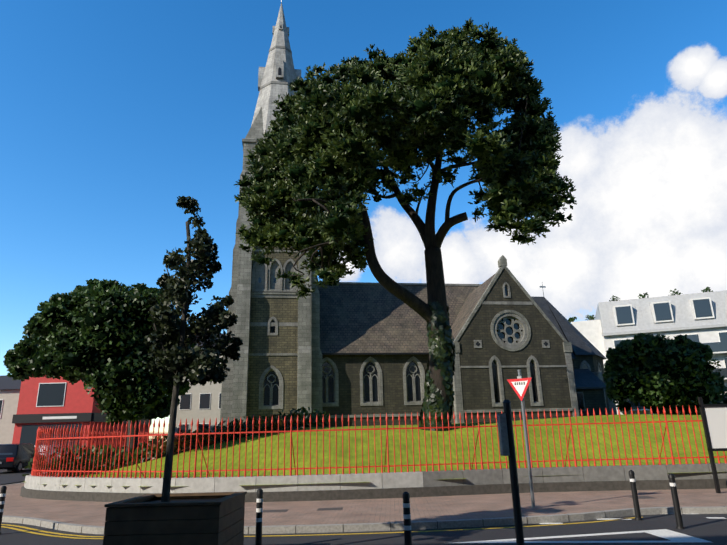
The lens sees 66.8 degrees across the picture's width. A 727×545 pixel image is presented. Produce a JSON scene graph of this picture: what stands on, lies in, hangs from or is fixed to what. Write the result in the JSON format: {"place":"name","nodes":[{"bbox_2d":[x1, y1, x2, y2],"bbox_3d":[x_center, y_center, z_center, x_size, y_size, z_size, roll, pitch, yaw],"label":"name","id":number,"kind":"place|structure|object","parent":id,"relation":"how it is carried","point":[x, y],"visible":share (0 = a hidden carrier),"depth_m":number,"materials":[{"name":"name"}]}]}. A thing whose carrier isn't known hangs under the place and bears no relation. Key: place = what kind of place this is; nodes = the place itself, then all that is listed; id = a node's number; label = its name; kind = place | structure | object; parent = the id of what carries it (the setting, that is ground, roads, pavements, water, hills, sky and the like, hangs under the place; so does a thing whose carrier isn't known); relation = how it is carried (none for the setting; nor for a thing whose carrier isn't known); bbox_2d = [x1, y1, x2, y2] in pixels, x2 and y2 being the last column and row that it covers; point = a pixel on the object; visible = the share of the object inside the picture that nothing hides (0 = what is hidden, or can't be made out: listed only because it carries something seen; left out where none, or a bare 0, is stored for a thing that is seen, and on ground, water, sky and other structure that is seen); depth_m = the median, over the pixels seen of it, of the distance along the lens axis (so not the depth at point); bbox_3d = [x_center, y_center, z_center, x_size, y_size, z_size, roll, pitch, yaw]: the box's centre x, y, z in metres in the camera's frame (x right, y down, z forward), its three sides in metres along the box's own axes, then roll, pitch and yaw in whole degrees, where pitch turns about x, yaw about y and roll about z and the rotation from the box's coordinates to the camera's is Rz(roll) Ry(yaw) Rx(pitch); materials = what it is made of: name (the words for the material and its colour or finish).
{"place":"outdoors","nodes":[
{"label":"outdoors","id":0,"kind":"place"},
{"bbox_2d":[0,464,105,484],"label":"side street road","id":1,"kind":"structure","parent":0,"point":[6,477],"depth_m":30.62,"materials":[{"name":"grey asphalt"}]},
{"bbox_2d":[0,443,44,471],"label":"dark suv","id":2,"kind":"object","parent":1,"relation":"on","point":[15,457],"visible":0.75,"depth_m":33.04,"materials":[{"name":"grey metal"}]},
{"bbox_2d":[34,445,66,462],"bbox_3d":[-23.144,13.347,40.191,1.880,1.442,4.415,0,-17,-6],"label":"white parked car","id":3,"kind":"object","parent":1,"relation":"on","point":[49,452],"visible":0.04,"depth_m":38.94,"materials":[{"name":"white metal"}]},
{"bbox_2d":[12,375,148,458],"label":"red shop walls","id":4,"kind":"structure","parent":1,"relation":"on","point":[78,399],"depth_m":42.82,"materials":[{"name":"red paint"}]},
{"bbox_2d":[12,413,151,424],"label":"shop fascia","id":5,"kind":"structure","parent":4,"relation":"attached to","point":[37,418],"depth_m":42.20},
{"bbox_2d":[42,416,76,418],"bbox_3d":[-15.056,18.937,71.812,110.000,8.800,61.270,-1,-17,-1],"label":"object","id":6,"kind":"structure","parent":5,"relation":"attached to","point":[64,417],"depth_m":42.16,"materials":[{"name":"white plastic"}]},
{"bbox_2d":[0,346,251,443],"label":"cream town walls","id":7,"kind":"structure","parent":0,"point":[11,399],"depth_m":59.79,"materials":[{"name":"beige paint"}]},
{"bbox_2d":[0,379,220,452],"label":"building windows","id":8,"kind":"structure","parent":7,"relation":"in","point":[52,394],"depth_m":42.79,"materials":[{"name":"glass"}]},
{"bbox_2d":[0,333,226,389],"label":"town roofs","id":9,"kind":"structure","parent":7,"relation":"on","point":[7,382],"depth_m":51.19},
{"bbox_2d":[247,155,298,429],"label":"church tower walls","id":10,"kind":"structure","parent":0,"point":[285,340],"depth_m":42.96,"materials":[{"name":"stone"}]},
{"bbox_2d":[251,2,300,133],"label":"church spire","id":11,"kind":"structure","parent":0,"point":[281,58],"depth_m":51.87,"materials":[{"name":"grey stone"}]},
{"bbox_2d":[0,445,726,544],"bbox_3d":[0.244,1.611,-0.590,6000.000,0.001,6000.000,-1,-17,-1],"label":"ground","id":12,"kind":"structure","parent":0,"point":[702,526],"depth_m":10.05,"materials":[{"name":"grey asphalt"}]},
{"bbox_2d":[0,486,6,534],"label":"bollard","id":13,"kind":"object","parent":12,"relation":"on","point":[3,494],"visible":1,"depth_m":11.50,"materials":[{"name":"black metal"}]},
{"bbox_2d":[103,491,246,544],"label":"planter box","id":14,"kind":"object","parent":12,"relation":"on","point":[211,518],"visible":1,"depth_m":7.48,"materials":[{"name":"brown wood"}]},
{"bbox_2d":[144,196,242,501],"bbox_3d":[-2.743,1.003,8.748,1.656,5.086,1.698,-1,-17,-1],"label":"planter tree","id":15,"kind":"object","parent":14,"relation":"on","point":[209,324],"depth_m":8.62,"materials":[{"name":"green plant"}]},
{"bbox_2d":[255,488,262,544],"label":"bollard","id":16,"kind":"object","parent":12,"relation":"on","point":[259,511],"visible":1,"depth_m":9.13,"materials":[{"name":"black metal"}]},
{"bbox_2d":[1,517,641,538],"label":"yellow lines","id":17,"kind":"object","parent":12,"relation":"on","point":[254,536],"visible":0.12,"depth_m":10.74,"materials":[{"name":"yellow paint"}]},
{"bbox_2d":[0,483,726,525],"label":"brick pavement","id":18,"kind":"structure","parent":12,"relation":"on","point":[383,510],"depth_m":13.17,"materials":[{"name":"brick"}]},
{"bbox_2d":[20,479,726,501],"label":"wall base","id":19,"kind":"object","parent":18,"relation":"on","point":[318,495],"visible":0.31,"depth_m":15.43,"materials":[{"name":"grey concrete"}]},
{"bbox_2d":[24,464,423,492],"bbox_3d":[-10.113,9.914,28.085,10.750,0.420,34.083,6,-18,-24],"label":"plinth stone","id":20,"kind":"object","parent":19,"relation":"on","point":[292,482],"visible":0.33,"depth_m":15.28,"materials":[{"name":"grey stone"}]},
{"bbox_2d":[31,405,726,477],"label":"red railings","id":21,"kind":"object","parent":19,"relation":"on","point":[40,432],"visible":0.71,"depth_m":16.07,"materials":[{"name":"metal"}]},
{"bbox_2d":[422,463,726,486],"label":"plinth stone","id":22,"kind":"object","parent":19,"relation":"on","point":[566,474],"visible":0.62,"depth_m":15.64,"materials":[{"name":"grey stone"}]},
{"bbox_2d":[263,496,654,511],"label":"utility covers","id":23,"kind":"object","parent":18,"relation":"on","point":[639,497],"visible":0.6,"depth_m":13.08,"materials":[{"name":"metal"}]},
{"bbox_2d":[517,369,535,508],"bbox_3d":[3.745,3.779,12.680,0.080,3.060,0.084,-1,-17,-1],"label":"sign pole","id":24,"kind":"object","parent":18,"relation":"on","point":[527,452],"visible":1,"depth_m":12.56,"materials":[{"name":"grey metal"}]},
{"bbox_2d":[507,376,531,400],"bbox_3d":[3.701,2.741,12.968,0.620,0.585,0.057,-14,-21,36],"label":"yield sign","id":25,"kind":"object","parent":24,"relation":"attached to","point":[519,385],"visible":1,"depth_m":12.96,"materials":[{"name":"metal"}]},
{"bbox_2d":[698,397,726,492],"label":"sign board","id":26,"kind":"object","parent":18,"relation":"on","point":[714,418],"visible":1,"depth_m":14.66,"materials":[{"name":"black paint"}]},
{"bbox_2d":[0,482,726,533],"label":"kerb stones","id":27,"kind":"object","parent":12,"relation":"on","point":[271,529],"visible":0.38,"depth_m":10.97,"materials":[{"name":"grey concrete"}]},
{"bbox_2d":[6,484,724,533],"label":"kerb joints","id":28,"kind":"object","parent":12,"relation":"on","point":[390,523],"visible":0.12,"depth_m":10.94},
{"bbox_2d":[402,491,411,544],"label":"bollard","id":29,"kind":"object","parent":12,"relation":"on","point":[407,519],"visible":1,"depth_m":7.96,"materials":[{"name":"black metal"}]},
{"bbox_2d":[497,400,524,544],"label":"crossing pole","id":30,"kind":"object","parent":12,"relation":"on","point":[506,434],"visible":1,"depth_m":7.13,"materials":[{"name":"black metal"}]},
{"bbox_2d":[454,517,726,542],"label":"white road markings","id":31,"kind":"object","parent":12,"relation":"on","point":[673,536],"visible":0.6,"depth_m":9.25,"materials":[{"name":"white paint"}]},
{"bbox_2d":[629,470,642,519],"bbox_3d":[5.521,4.522,11.212,0.150,0.945,0.150,-1,-17,-1],"label":"bollard","id":32,"kind":"object","parent":12,"relation":"on","point":[635,496],"visible":1,"depth_m":11.17,"materials":[{"name":"black metal"}]},
{"bbox_2d":[668,473,684,528],"bbox_3d":[5.733,4.187,10.116,0.150,0.945,0.150,-1,-17,-1],"label":"bollard","id":33,"kind":"object","parent":12,"relation":"on","point":[676,504],"visible":1,"depth_m":10.07,"materials":[{"name":"black metal"}]},
{"bbox_2d":[0,0,726,441],"label":"sky","id":34,"kind":"structure","parent":0,"point":[112,112],"materials":[{"name":"blue"}]},
{"bbox_2d":[322,354,428,426],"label":"church nave walls","id":35,"kind":"structure","parent":0,"point":[349,367],"depth_m":43.65,"materials":[{"name":"grey stone"}]},
{"bbox_2d":[41,414,726,486],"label":"lawn terrain","id":36,"kind":"structure","parent":0,"point":[358,460],"depth_m":20.38,"materials":[{"name":"green plant"}]},
{"bbox_2d":[3,278,196,451],"bbox_3d":[-11.770,3.499,24.206,9.467,8.442,8.060,-1,-17,-1],"label":"tree","id":37,"kind":"object","parent":36,"relation":"on","point":[148,410],"depth_m":21.66,"materials":[{"name":"green plant"}]},
{"bbox_2d":[22,406,330,476],"bbox_3d":[-6.870,10.049,33.158,10.542,2.981,29.069,-1,-17,-1],"label":"border shrub","id":38,"kind":"object","parent":36,"relation":"on","point":[307,419],"visible":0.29,"depth_m":23.04,"materials":[{"name":"green plant"}]},
{"bbox_2d":[143,412,302,460],"bbox_3d":[-5.656,6.840,23.043,6.553,1.950,1.310,5,-18,-22],"label":"flowering shrub","id":39,"kind":"object","parent":36,"relation":"on","point":[256,428],"visible":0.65,"depth_m":22.93,"materials":[{"name":"plant"}]},
{"bbox_2d":[234,18,576,413],"bbox_3d":[1.975,-5.465,27.294,17.276,26.046,13.351,-1,-17,-1],"label":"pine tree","id":40,"kind":"object","parent":36,"relation":"on","point":[395,87],"depth_m":24.25,"materials":[{"name":"green plant"}]},
{"bbox_2d":[239,23,572,294],"bbox_3d":[1.701,-8.330,28.261,16.879,19.475,12.644,-1,-17,-1],"label":"tree foliage","id":41,"kind":"object","parent":40,"relation":"attached to","point":[341,221],"visible":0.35,"depth_m":23.70,"materials":[{"name":"green plant"}]},
{"bbox_2d":[250,45,616,422],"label":"church dressings","id":42,"kind":"structure","parent":36,"relation":"on","point":[265,273],"depth_m":43.10,"materials":[{"name":"grey stone"}]},
{"bbox_2d":[260,227,606,388],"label":"church roof","id":43,"kind":"structure","parent":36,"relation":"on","point":[581,345],"depth_m":48.69,"materials":[{"name":"grey tile"}]},
{"bbox_2d":[419,301,455,430],"bbox_3d":[3.234,4.186,24.748,1.912,5.844,1.585,-1,-17,-1],"label":"ivy","id":44,"kind":"object","parent":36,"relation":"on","point":[433,403],"visible":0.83,"depth_m":24.27,"materials":[{"name":"green plant"}]},
{"bbox_2d":[602,333,724,414],"bbox_3d":[16.647,6.000,30.570,6.025,5.739,8.791,-10,-19,26],"label":"tree","id":45,"kind":"object","parent":36,"relation":"on","point":[676,346],"depth_m":28.27,"materials":[{"name":"green plant"}]},
{"bbox_2d":[679,383,726,414],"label":"shrubs","id":46,"kind":"object","parent":36,"relation":"on","point":[724,400],"visible":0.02,"depth_m":35.97,"materials":[{"name":"green plant"}]},
{"bbox_2d":[219,107,572,431],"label":"stone buttresses","id":47,"kind":"structure","parent":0,"point":[234,391],"depth_m":42.77,"materials":[{"name":"grey stone"}]},
{"bbox_2d":[265,25,547,354],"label":"dark church openings","id":48,"kind":"object","parent":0,"point":[477,343],"visible":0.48,"depth_m":44.07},
{"bbox_2d":[259,277,600,409],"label":"church windows","id":49,"kind":"structure","parent":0,"point":[370,369],"depth_m":43.51,"materials":[{"name":"grey glass"}]},
{"bbox_2d":[317,273,571,352],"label":"church roof","id":50,"kind":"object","parent":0,"point":[358,318],"visible":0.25,"depth_m":47.16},
{"bbox_2d":[451,269,572,423],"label":"church transept walls","id":51,"kind":"structure","parent":0,"point":[476,389],"depth_m":41.20,"materials":[{"name":"grey stone"}]},
{"bbox_2d":[497,316,523,344],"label":"rose window","id":52,"kind":"structure","parent":51,"relation":"in","point":[515,339],"depth_m":42.09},
{"bbox_2d":[572,354,609,415],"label":"church chancel walls","id":53,"kind":"structure","parent":0,"point":[594,399],"depth_m":44.13,"materials":[{"name":"grey stone"}]},
{"bbox_2d":[571,297,726,414],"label":"white hotel walls","id":54,"kind":"structure","parent":0,"point":[590,331],"depth_m":60.90,"materials":[{"name":"white paint"}]},
{"bbox_2d":[595,290,726,335],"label":"roof","id":55,"kind":"structure","parent":54,"relation":"on","point":[683,317],"depth_m":61.24,"materials":[{"name":"white paint"}]},
{"bbox_2d":[568,287,712,322],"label":"rooftop plants","id":56,"kind":"object","parent":55,"relation":"on","point":[592,317],"visible":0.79,"depth_m":65.09,"materials":[{"name":"green plant"}]},
{"bbox_2d":[613,332,726,367],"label":"window frames","id":57,"kind":"structure","parent":54,"relation":"in","point":[689,334],"depth_m":59.16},
{"bbox_2d":[614,299,726,408],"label":"window glass","id":58,"kind":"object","parent":54,"relation":"in","point":[702,308],"depth_m":59.74,"materials":[{"name":"blue glass"}]}
]}

